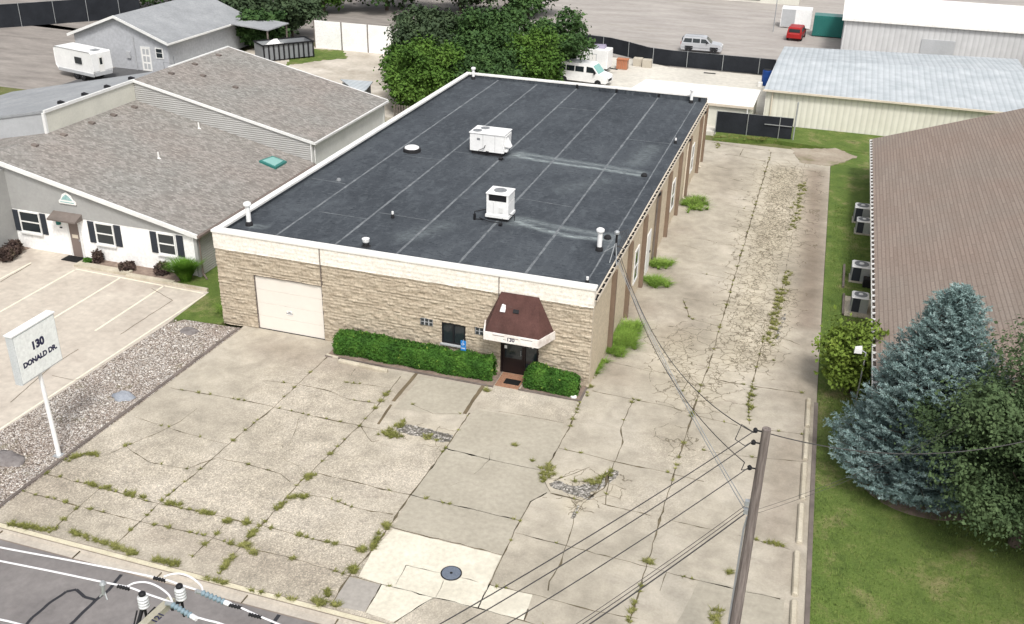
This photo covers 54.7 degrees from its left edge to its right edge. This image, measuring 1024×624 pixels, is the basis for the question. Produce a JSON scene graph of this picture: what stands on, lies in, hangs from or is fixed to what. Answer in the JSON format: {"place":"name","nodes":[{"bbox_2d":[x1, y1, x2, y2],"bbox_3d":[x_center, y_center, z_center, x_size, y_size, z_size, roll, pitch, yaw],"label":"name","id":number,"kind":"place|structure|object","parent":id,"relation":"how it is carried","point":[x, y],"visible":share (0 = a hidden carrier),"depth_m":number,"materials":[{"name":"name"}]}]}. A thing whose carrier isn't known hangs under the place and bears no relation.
{"place":"outdoors","nodes":[
{"label":"outdoors","id":0,"kind":"place"},
{"bbox_2d":[0,24,114,89],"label":"pavement","id":1,"kind":"structure","parent":0,"point":[27,59],"depth_m":93.19,"materials":[{"name":"concrete"}]},
{"bbox_2d":[0,0,139,27],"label":"screened fence","id":2,"kind":"object","parent":1,"relation":"on","point":[38,13],"visible":0.93,"depth_m":107.36,"materials":[{"name":"fabric"}]},
{"bbox_2d":[0,248,208,430],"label":"neighbour lot","id":3,"kind":"structure","parent":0,"point":[77,325],"depth_m":46.60,"materials":[{"name":"beige concrete"}]},
{"bbox_2d":[0,245,17,261],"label":"shrub","id":4,"kind":"object","parent":3,"relation":"on","point":[5,255],"visible":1,"depth_m":51.28,"materials":[{"name":"brown plant"}]},
{"bbox_2d":[0,263,205,429],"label":"parking lines","id":5,"kind":"object","parent":3,"relation":"on","point":[100,326],"visible":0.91,"depth_m":47.16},
{"bbox_2d":[91,260,179,281],"bbox_3d":[-19.385,-1.997,50.864,6.000,0.330,1.280,9,28,15],"label":"planter bed","id":6,"kind":"object","parent":3,"relation":"on","point":[142,270],"visible":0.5,"depth_m":50.66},
{"bbox_2d":[153,260,169,275],"bbox_3d":[-17.811,-2.218,50.324,0.934,0.758,0.903,-11,29,-24],"label":"shrub","id":7,"kind":"object","parent":6,"relation":"on","point":[158,269],"visible":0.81,"depth_m":50.14,"materials":[{"name":"brown plant"}]},
{"bbox_2d":[74,261,208,291],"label":"planter kerb","id":8,"kind":"structure","parent":3,"relation":"on","point":[104,268],"depth_m":50.00,"materials":[{"name":"concrete"}]},
{"bbox_2d":[0,46,388,279],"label":"gabled office building","id":9,"kind":"structure","parent":3,"relation":"on","point":[182,159],"depth_m":56.12,"materials":[{"name":"grey"}]},
{"bbox_2d":[12,209,48,235],"bbox_3d":[-25.448,-4.689,52.263,2.080,1.260,0.140,9,28,15],"label":"window","id":10,"kind":"structure","parent":9,"relation":"in","point":[32,223],"depth_m":52.28,"materials":[{"name":"black glass"}]},
{"bbox_2d":[68,223,82,256],"bbox_3d":[-22.824,-3.831,51.774,0.600,2.000,0.070,9,28,15],"label":"front door","id":11,"kind":"structure","parent":9,"relation":"in","point":[73,228],"depth_m":51.82,"materials":[{"name":"beige paint"}]},
{"bbox_2d":[87,221,122,248],"bbox_3d":[-21.003,-3.960,51.028,1.980,1.260,0.140,9,28,15],"label":"window","id":12,"kind":"structure","parent":9,"relation":"in","point":[106,235],"depth_m":51.05,"materials":[{"name":"black glass"}]},
{"bbox_2d":[149,231,184,257],"bbox_3d":[-17.453,-3.369,50.047,1.920,1.240,0.140,9,28,15],"label":"window","id":13,"kind":"structure","parent":9,"relation":"in","point":[166,245],"depth_m":50.06,"materials":[{"name":"black glass"}]},
{"bbox_2d":[65,67,153,83],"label":"dark driveway","id":14,"kind":"structure","parent":0,"point":[117,72],"depth_m":88.23,"materials":[{"name":"asphalt"}]},
{"bbox_2d":[53,42,112,80],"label":"camper trailer","id":15,"kind":"object","parent":14,"relation":"on","point":[81,61],"visible":1,"depth_m":85.36,"materials":[{"name":"white metal"}]},
{"bbox_2d":[0,320,241,508],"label":"gravel bed","id":16,"kind":"object","parent":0,"point":[90,403],"visible":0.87,"depth_m":39.69,"materials":[{"name":"gravel"}]},
{"bbox_2d":[0,450,24,466],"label":"landscape rock","id":17,"kind":"object","parent":16,"relation":"on","point":[9,458],"visible":1,"depth_m":35.65,"materials":[{"name":"stone"}]},
{"bbox_2d":[3,310,64,457],"bbox_3d":[-16.565,2.794,35.148,0.470,5.364,2.070,9,28,15],"label":"street sign","id":18,"kind":"object","parent":16,"relation":"on","point":[33,347],"visible":1,"depth_m":34.29,"materials":[{"name":"white metal"}]},
{"bbox_2d":[111,390,135,401],"bbox_3d":[-15.668,3.361,39.832,1.056,0.191,0.691,9,28,15],"label":"landscape rock","id":19,"kind":"object","parent":16,"relation":"on","point":[121,395],"visible":1,"depth_m":39.72,"materials":[{"name":"grey stone"}]},
{"bbox_2d":[0,540,314,623],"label":"street","id":20,"kind":"structure","parent":0,"point":[31,596],"depth_m":29.89,"materials":[{"name":"asphalt"}]},
{"bbox_2d":[161,256,209,281],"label":"ornamental grass","id":21,"kind":"object","parent":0,"point":[184,269],"depth_m":49.45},
{"bbox_2d":[174,266,228,325],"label":"side lawn","id":22,"kind":"structure","parent":0,"point":[197,311],"depth_m":47.47,"materials":[{"name":"green plant"}]},
{"bbox_2d":[0,0,507,39],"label":"parking","id":23,"kind":"structure","parent":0,"point":[364,13],"depth_m":118.29,"materials":[{"name":"concrete"}]},
{"bbox_2d":[218,0,272,11],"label":"broadleaf tree","id":24,"kind":"object","parent":23,"relation":"on","point":[238,5],"visible":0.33,"depth_m":100.03,"materials":[{"name":"green plant"}]},
{"bbox_2d":[257,0,328,36],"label":"broadleaf tree","id":25,"kind":"object","parent":23,"relation":"on","point":[299,13],"visible":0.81,"depth_m":101.53,"materials":[{"name":"green plant"}]},
{"bbox_2d":[349,0,418,10],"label":"broadleaf tree","id":26,"kind":"object","parent":23,"relation":"on","point":[387,4],"visible":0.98,"depth_m":119.38,"materials":[{"name":"green plant"}]},
{"bbox_2d":[441,0,505,12],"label":"broadleaf tree","id":27,"kind":"object","parent":23,"relation":"on","point":[462,3],"visible":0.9,"depth_m":118.37,"materials":[{"name":"green plant"}]},
{"bbox_2d":[286,49,347,65],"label":"yard grass","id":28,"kind":"structure","parent":0,"point":[322,54],"depth_m":95.95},
{"bbox_2d":[245,46,403,120],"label":"storage yard","id":29,"kind":"structure","parent":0,"point":[355,65],"depth_m":91.56,"materials":[{"name":"concrete"}]},
{"bbox_2d":[67,0,288,70],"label":"grey workshop","id":30,"kind":"structure","parent":29,"relation":"on","point":[152,38],"depth_m":90.06,"materials":[{"name":"metal"}]},
{"bbox_2d":[235,7,290,46],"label":"broadleaf tree","id":31,"kind":"object","parent":29,"relation":"on","point":[249,35],"visible":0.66,"depth_m":98.07,"materials":[{"name":"green plant"}]},
{"bbox_2d":[253,36,314,60],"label":"roll off dumpster","id":32,"kind":"object","parent":29,"relation":"on","point":[285,48],"visible":0.96,"depth_m":94.37,"materials":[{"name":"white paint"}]},
{"bbox_2d":[313,20,399,53],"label":"panel fence","id":33,"kind":"object","parent":29,"relation":"on","point":[367,38],"visible":0.53,"depth_m":98.14,"materials":[{"name":"white paint"}]},
{"bbox_2d":[340,79,372,93],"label":"shed","id":34,"kind":"structure","parent":29,"relation":"on","point":[364,86],"depth_m":80.62,"materials":[{"name":"metal"}]},
{"bbox_2d":[379,0,461,75],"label":"broadleaf tree","id":35,"kind":"object","parent":29,"relation":"on","point":[430,22],"visible":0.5,"depth_m":83.94,"materials":[{"name":"green plant"}]},
{"bbox_2d":[373,30,470,109],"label":"broadleaf tree","id":36,"kind":"object","parent":29,"relation":"on","point":[413,72],"visible":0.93,"depth_m":77.83,"materials":[{"name":"green plant"}]},
{"bbox_2d":[448,39,530,77],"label":"broadleaf tree","id":37,"kind":"object","parent":29,"relation":"on","point":[489,60],"visible":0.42,"depth_m":78.91,"materials":[{"name":"green plant"}]},
{"bbox_2d":[437,0,546,62],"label":"broadleaf tree","id":38,"kind":"object","parent":29,"relation":"on","point":[484,26],"visible":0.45,"depth_m":82.39,"materials":[{"name":"green plant"}]},
{"bbox_2d":[489,22,571,80],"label":"broadleaf tree","id":39,"kind":"object","parent":29,"relation":"on","point":[544,62],"visible":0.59,"depth_m":81.09,"materials":[{"name":"green plant"}]},
{"bbox_2d":[523,4,598,64],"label":"broadleaf tree","id":40,"kind":"object","parent":29,"relation":"on","point":[574,44],"visible":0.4,"depth_m":86.72,"materials":[{"name":"green plant"}]},
{"bbox_2d":[0,140,829,623],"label":"concrete lot","id":41,"kind":"structure","parent":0,"point":[480,474],"depth_m":36.28,"materials":[{"name":"concrete"}]},
{"bbox_2d":[0,327,239,506],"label":"bed edging","id":42,"kind":"object","parent":41,"relation":"on","point":[108,424],"visible":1,"depth_m":38.19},
{"bbox_2d":[338,358,387,372],"bbox_3d":[-6.397,2.289,42.481,2.343,0.140,0.170,11,28,18],"label":"wheel stop","id":43,"kind":"object","parent":41,"relation":"on","point":[363,365],"visible":1,"depth_m":42.41,"materials":[{"name":"concrete"}]},
{"bbox_2d":[5,134,806,623],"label":"weeds","id":44,"kind":"object","parent":41,"relation":"on","point":[375,542],"visible":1,"depth_m":33.44,"materials":[{"name":"plant"}]},
{"bbox_2d":[329,349,501,385],"bbox_3d":[-4.257,2.370,42.896,7.670,0.330,1.300,9,28,15],"label":"hedge bed","id":45,"kind":"object","parent":41,"relation":"on","point":[494,377],"visible":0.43,"depth_m":42.27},
{"bbox_2d":[331,328,497,381],"bbox_3d":[-4.253,1.836,42.570,7.504,1.349,1.297,9,28,15],"label":"hedge","id":46,"kind":"object","parent":45,"relation":"on","point":[386,349],"visible":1,"depth_m":42.18,"materials":[{"name":"green plant"}]},
{"bbox_2d":[440,566,461,580],"bbox_3d":[-1.906,8.187,31.055,0.680,0.025,0.680,9,28,15],"label":"manhole cover","id":47,"kind":"object","parent":41,"relation":"on","point":[450,573],"visible":1,"depth_m":31.03,"materials":[{"name":"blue metal"}]},
{"bbox_2d":[325,355,586,401],"bbox_3d":[-2.554,2.633,42.142,11.521,0.110,1.112,8,27,13],"label":"bed edging","id":48,"kind":"object","parent":41,"relation":"on","point":[572,399],"visible":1,"depth_m":41.62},
{"bbox_2d":[205,192,712,373],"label":"wall weeds","id":49,"kind":"object","parent":41,"relation":"on","point":[624,337],"depth_m":46.38,"materials":[{"name":"plant"}]},
{"bbox_2d":[211,67,708,387],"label":"commercial building","id":50,"kind":"structure","parent":41,"relation":"on","point":[378,230],"depth_m":46.15,"materials":[{"name":"beige brick"}]},
{"bbox_2d":[255,276,324,338],"bbox_3d":[-9.958,-0.215,44.488,3.326,2.632,0.059,9,28,15],"label":"garage door","id":51,"kind":"structure","parent":50,"relation":"in","point":[285,306],"depth_m":44.48,"materials":[{"name":"white paint"}]},
{"bbox_2d":[440,322,466,347],"bbox_3d":[-2.499,0.977,42.313,1.170,1.040,0.210,9,28,15],"label":"window","id":52,"kind":"structure","parent":50,"relation":"in","point":[452,334],"depth_m":42.35,"materials":[{"name":"black glass"}]},
{"bbox_2d":[469,125,511,160],"bbox_3d":[-1.139,-9.520,55.505,2.370,1.332,1.940,9,28,15],"label":"rooftop air unit","id":53,"kind":"object","parent":50,"relation":"on","point":[490,141],"visible":1,"depth_m":55.19,"materials":[{"name":"white metal"}]},
{"bbox_2d":[473,186,515,225],"bbox_3d":[-0.736,-5.031,46.535,1.939,1.422,1.590,9,28,15],"label":"rooftop air unit","id":54,"kind":"object","parent":50,"relation":"on","point":[500,202],"visible":1,"depth_m":46.37,"materials":[{"name":"white metal"}]},
{"bbox_2d":[503,343,523,374],"bbox_3d":[0.061,1.723,41.812,0.940,2.010,0.105,9,28,15],"label":"entry door","id":55,"kind":"structure","parent":50,"relation":"in","point":[513,355],"depth_m":41.95,"materials":[{"name":"black glass"}]},
{"bbox_2d":[495,372,523,389],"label":"brick walk","id":56,"kind":"structure","parent":41,"relation":"on","point":[502,378],"depth_m":41.78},
{"bbox_2d":[520,385,584,399],"bbox_3d":[1.710,3.313,41.310,2.540,0.330,1.150,9,28,15],"label":"hedge bed","id":57,"kind":"object","parent":41,"relation":"on","point":[582,388],"visible":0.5,"depth_m":40.96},
{"bbox_2d":[522,361,580,396],"bbox_3d":[1.652,2.795,40.977,2.476,1.218,1.143,9,28,15],"label":"hedge","id":58,"kind":"object","parent":57,"relation":"on","point":[541,376],"visible":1,"depth_m":40.69,"materials":[{"name":"green plant"}]},
{"bbox_2d":[727,426,770,623],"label":"utility pole","id":59,"kind":"object","parent":41,"relation":"on","point":[752,503],"visible":1,"depth_m":24.57,"materials":[{"name":"brown wood"}]},
{"bbox_2d":[440,431,753,623],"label":"power line","id":60,"kind":"object","parent":59,"relation":"attached to","point":[589,535],"visible":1,"depth_m":20.08,"materials":[{"name":"metal"}]},
{"bbox_2d":[462,442,751,623],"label":"power line","id":61,"kind":"object","parent":59,"relation":"attached to","point":[602,539],"visible":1,"depth_m":20.48,"materials":[{"name":"metal"}]},
{"bbox_2d":[507,468,747,623],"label":"power line","id":62,"kind":"object","parent":59,"relation":"attached to","point":[624,550],"visible":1,"depth_m":21.25,"materials":[{"name":"metal"}]},
{"bbox_2d":[589,514,744,623],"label":"power line","id":63,"kind":"object","parent":59,"relation":"attached to","point":[665,570],"visible":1,"depth_m":22.75,"materials":[{"name":"metal"}]},
{"bbox_2d":[617,262,743,508],"bbox_3d":[5.157,1.379,33.592,0.022,1.873,19.538,0,27,-4],"label":"phone line","id":64,"kind":"object","parent":59,"relation":"attached to","point":[682,399],"visible":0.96,"depth_m":30.42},
{"bbox_2d":[618,255,744,469],"bbox_3d":[5.148,0.643,33.432,0.164,3.316,19.945,0,27,-3],"label":"service drop","id":65,"kind":"object","parent":59,"relation":"attached to","point":[674,383],"visible":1,"depth_m":31.20,"materials":[{"name":"rubber"}]},
{"bbox_2d":[618,260,746,506],"bbox_3d":[5.190,1.270,33.644,0.022,2.023,19.725,0,27,-3],"label":"phone line","id":66,"kind":"object","parent":59,"relation":"attached to","point":[684,397],"visible":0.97,"depth_m":30.08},
{"bbox_2d":[619,252,753,445],"bbox_3d":[4.997,0.127,33.217,0.417,4.106,20.040,0,27,-3],"label":"service drop","id":67,"kind":"object","parent":59,"relation":"attached to","point":[745,427],"visible":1,"depth_m":29.88,"materials":[{"name":"metal"}]},
{"bbox_2d":[770,434,1023,453],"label":"service drop","id":68,"kind":"object","parent":59,"relation":"attached to","point":[896,453],"visible":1,"depth_m":25.08,"materials":[{"name":"rubber"}]},
{"bbox_2d":[789,599,797,623],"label":"wheel stop","id":69,"kind":"object","parent":41,"relation":"on","point":[793,610],"visible":1,"depth_m":29.70,"materials":[{"name":"concrete"}]},
{"bbox_2d":[791,550,799,596],"bbox_3d":[8.997,8.245,31.353,0.200,0.140,2.108,9,27,14],"label":"wheel stop","id":70,"kind":"object","parent":41,"relation":"on","point":[795,574],"visible":1,"depth_m":31.20,"materials":[{"name":"concrete"}]},
{"bbox_2d":[796,503,803,543],"bbox_3d":[9.787,7.144,33.591,0.200,0.140,2.162,9,28,14],"label":"wheel stop","id":71,"kind":"object","parent":41,"relation":"on","point":[799,533],"visible":1,"depth_m":33.44,"materials":[{"name":"concrete"}]},
{"bbox_2d":[800,462,806,500],"bbox_3d":[10.537,6.079,35.756,0.200,0.140,2.249,9,27,14],"label":"wheel stop","id":72,"kind":"object","parent":41,"relation":"on","point":[803,483],"visible":0.95,"depth_m":35.63,"materials":[{"name":"concrete"}]},
{"bbox_2d":[802,428,809,460],"bbox_3d":[11.253,5.036,37.876,0.200,0.140,2.119,9,28,14],"label":"wheel stop","id":73,"kind":"object","parent":41,"relation":"on","point":[806,445],"visible":0.93,"depth_m":37.70,"materials":[{"name":"concrete"}]},
{"bbox_2d":[227,44,829,392],"bbox_3d":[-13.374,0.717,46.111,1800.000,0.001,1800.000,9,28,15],"label":"ground","id":74,"kind":"structure","parent":0,"point":[708,137],"depth_m":73.91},
{"bbox_2d":[0,528,363,623],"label":"street gutter","id":75,"kind":"object","parent":74,"relation":"on","point":[210,588],"depth_m":30.70,"materials":[{"name":"concrete"}]},
{"bbox_2d":[0,522,387,623],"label":"kerb","id":76,"kind":"structure","parent":74,"relation":"on","point":[299,603],"depth_m":30.78,"materials":[{"name":"concrete"}]},
{"bbox_2d":[560,57,765,135],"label":"lot","id":77,"kind":"structure","parent":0,"point":[631,76],"depth_m":91.61,"materials":[{"name":"concrete"}]},
{"bbox_2d":[559,58,612,84],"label":"passenger van","id":78,"kind":"object","parent":77,"relation":"on","point":[594,72],"visible":0.77,"depth_m":87.80,"materials":[{"name":"white metal"}]},
{"bbox_2d":[577,47,617,70],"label":"box trailer","id":79,"kind":"object","parent":77,"relation":"on","point":[603,57],"visible":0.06,"depth_m":91.76,"materials":[{"name":"white metal"}]},
{"bbox_2d":[632,79,760,125],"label":"white roofed building","id":80,"kind":"structure","parent":0,"point":[731,99],"depth_m":79.33,"materials":[{"name":"beige paint"}]},
{"bbox_2d":[519,0,1023,74],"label":"street lot","id":81,"kind":"structure","parent":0,"point":[739,28],"depth_m":116.87,"materials":[{"name":"concrete"}]},
{"bbox_2d":[490,0,558,18],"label":"broadleaf tree","id":82,"kind":"object","parent":81,"relation":"on","point":[539,5],"visible":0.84,"depth_m":115.63,"materials":[{"name":"green plant"}]},
{"bbox_2d":[585,34,776,73],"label":"screened fence","id":83,"kind":"object","parent":81,"relation":"on","point":[731,63],"visible":0.72,"depth_m":95.04,"materials":[{"name":"fabric"}]},
{"bbox_2d":[681,34,722,53],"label":"parked car","id":84,"kind":"object","parent":81,"relation":"on","point":[691,42],"visible":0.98,"depth_m":101.02,"materials":[{"name":"silver metal"}]},
{"bbox_2d":[730,0,799,4],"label":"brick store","id":85,"kind":"structure","parent":81,"relation":"on","point":[791,2],"depth_m":130.19,"materials":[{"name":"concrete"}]},
{"bbox_2d":[786,24,805,40],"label":"parked car","id":86,"kind":"object","parent":81,"relation":"on","point":[796,31],"visible":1,"depth_m":107.80,"materials":[{"name":"red metal"}]},
{"bbox_2d":[780,5,812,28],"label":"white container","id":87,"kind":"object","parent":81,"relation":"on","point":[790,15],"visible":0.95,"depth_m":114.34,"materials":[{"name":"metal"}]},
{"bbox_2d":[781,9,795,25],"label":"container door","id":88,"kind":"structure","parent":87,"relation":"in","point":[788,15],"depth_m":114.53,"materials":[{"name":"grey paint"}]},
{"bbox_2d":[812,12,843,37],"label":"teal container","id":89,"kind":"object","parent":81,"relation":"on","point":[827,24],"visible":0.77,"depth_m":109.96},
{"bbox_2d":[840,0,1023,67],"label":"grey warehouse","id":90,"kind":"structure","parent":81,"relation":"on","point":[942,27],"depth_m":95.24,"materials":[{"name":"paint"}]},
{"bbox_2d":[919,39,955,54],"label":"overhead door","id":91,"kind":"structure","parent":90,"relation":"in","point":[937,47],"depth_m":94.17,"materials":[{"name":"grey paint"}]},
{"bbox_2d":[713,127,883,154],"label":"driveway end lawn","id":92,"kind":"structure","parent":0,"point":[809,138],"depth_m":74.39,"materials":[{"name":"green plant"}]},
{"bbox_2d":[715,102,798,139],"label":"screened fence","id":93,"kind":"object","parent":92,"relation":"on","point":[755,125],"visible":1,"depth_m":74.74,"materials":[{"name":"fabric"}]},
{"bbox_2d":[791,148,856,167],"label":"bare patch","id":94,"kind":"object","parent":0,"point":[830,157],"visible":0.79,"depth_m":70.92,"materials":[{"name":"soil"}]},
{"bbox_2d":[810,151,1023,623],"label":"lawn","id":95,"kind":"structure","parent":0,"point":[849,186],"depth_m":32.62,"materials":[{"name":"green plant"}]},
{"bbox_2d":[804,402,817,623],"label":"lawn edging","id":96,"kind":"object","parent":95,"relation":"on","point":[809,559],"visible":1,"depth_m":33.66,"materials":[{"name":"concrete"}]},
{"bbox_2d":[811,304,889,394],"bbox_3d":[14.207,1.731,40.938,3.723,3.460,3.680,9,28,15],"label":"young tree","id":97,"kind":"object","parent":95,"relation":"on","point":[845,367],"visible":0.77,"depth_m":40.34,"materials":[{"name":"green plant"}]},
{"bbox_2d":[844,296,870,318],"bbox_3d":[17.085,-0.102,48.899,1.550,0.330,2.300,9,28,15],"label":"condenser pad strip","id":98,"kind":"object","parent":95,"relation":"on","point":[847,300],"visible":0.29,"depth_m":48.33,"materials":[{"name":"concrete"}]},
{"bbox_2d":[848,291,869,314],"bbox_3d":[16.968,-0.477,48.347,0.900,0.930,0.900,9,28,15],"label":"condenser unit","id":99,"kind":"object","parent":98,"relation":"on","point":[859,302],"visible":1,"depth_m":48.06,"materials":[{"name":"white metal"}]},
{"bbox_2d":[848,260,870,283],"bbox_3d":[18.181,-2.121,51.669,1.020,0.950,1.020,9,28,15],"label":"condenser unit","id":100,"kind":"object","parent":95,"relation":"on","point":[860,270],"visible":0.95,"depth_m":51.35,"materials":[{"name":"white metal"}]},
{"bbox_2d":[852,202,869,222],"bbox_3d":[20.965,-5.941,59.328,0.980,1.050,0.980,9,28,15],"label":"condenser unit","id":101,"kind":"object","parent":95,"relation":"on","point":[861,209],"visible":0.81,"depth_m":58.95,"materials":[{"name":"white metal"}]},
{"bbox_2d":[854,216,869,235],"bbox_3d":[20.477,-5.047,57.719,0.900,0.870,0.900,9,28,15],"label":"condenser unit","id":102,"kind":"object","parent":95,"relation":"on","point":[862,226],"visible":0.83,"depth_m":57.44,"materials":[{"name":"white metal"}]},
{"bbox_2d":[763,46,1023,135],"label":"ribbed metal building","id":103,"kind":"structure","parent":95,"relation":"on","point":[878,93],"depth_m":77.41,"materials":[{"name":"beige paint"}]},
{"bbox_2d":[850,459,976,520],"bbox_3d":[14.945,6.171,36.305,5.040,0.292,4.993,9,28,15],"label":"mulch ring","id":104,"kind":"object","parent":95,"relation":"on","point":[911,510],"visible":0.18,"depth_m":34.44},
{"bbox_2d":[823,281,1015,516],"bbox_3d":[14.773,2.608,34.494,7.051,7.886,7.210,9,28,15],"label":"blue spruce","id":105,"kind":"object","parent":95,"relation":"on","point":[945,328],"visible":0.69,"depth_m":33.70,"materials":[{"name":"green plant"}]},
{"bbox_2d":[869,108,1023,396],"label":"brown roofed building","id":106,"kind":"structure","parent":95,"relation":"on","point":[946,204],"depth_m":49.28,"materials":[{"name":"metal"}]},
{"bbox_2d":[889,303,1023,556],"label":"broadleaf tree","id":107,"kind":"object","parent":95,"relation":"on","point":[997,488],"visible":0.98,"depth_m":30.58,"materials":[{"name":"green plant"}]},
{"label":"verge","id":108,"kind":"structure","parent":0,"visible":0},
{"bbox_2d":[133,583,231,623],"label":"utility pole","id":109,"kind":"object","parent":108,"relation":"on","point":[157,613],"visible":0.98,"depth_m":13.70,"materials":[{"name":"ceramic"}]},
{"bbox_2d":[0,560,222,623],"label":"power line","id":110,"kind":"object","parent":109,"relation":"attached to","point":[170,597],"visible":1,"depth_m":13.95,"materials":[{"name":"white metal"}]},
{"bbox_2d":[0,546,279,623],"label":"power line","id":111,"kind":"object","parent":109,"relation":"attached to","point":[201,586],"visible":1,"depth_m":14.14,"materials":[{"name":"white metal"}]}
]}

